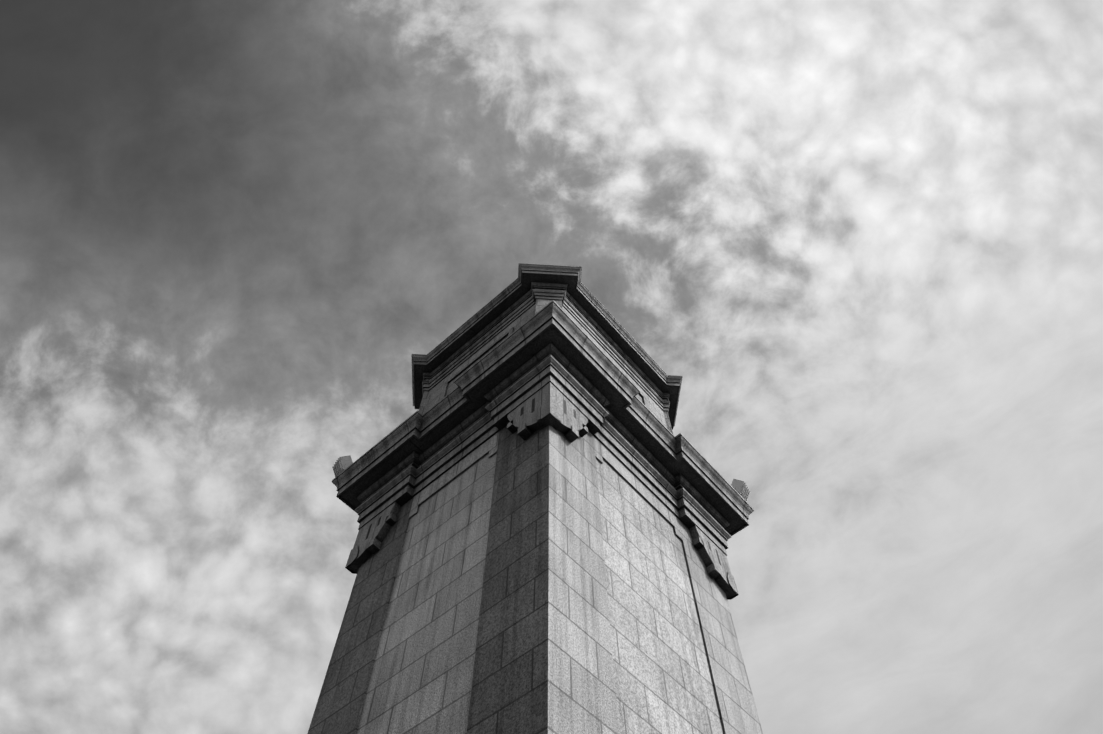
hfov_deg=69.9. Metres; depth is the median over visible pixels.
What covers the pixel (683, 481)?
entablature cornice
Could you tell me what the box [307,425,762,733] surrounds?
tower shaft
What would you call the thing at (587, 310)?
entablature cornice
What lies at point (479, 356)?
storey panel frames
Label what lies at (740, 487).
ornament
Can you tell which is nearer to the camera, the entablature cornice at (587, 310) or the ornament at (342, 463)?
the ornament at (342, 463)
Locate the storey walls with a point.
(431, 398)
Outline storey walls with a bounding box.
[419,299,672,433]
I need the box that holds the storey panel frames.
[440,327,648,408]
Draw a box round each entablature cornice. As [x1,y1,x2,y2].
[332,300,753,555]
[412,263,682,428]
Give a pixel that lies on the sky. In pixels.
(863, 239)
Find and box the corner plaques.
[345,382,738,599]
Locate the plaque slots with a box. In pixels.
[365,398,720,564]
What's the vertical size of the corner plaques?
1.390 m
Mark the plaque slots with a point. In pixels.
(533, 407)
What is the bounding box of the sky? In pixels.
[0,0,1102,733]

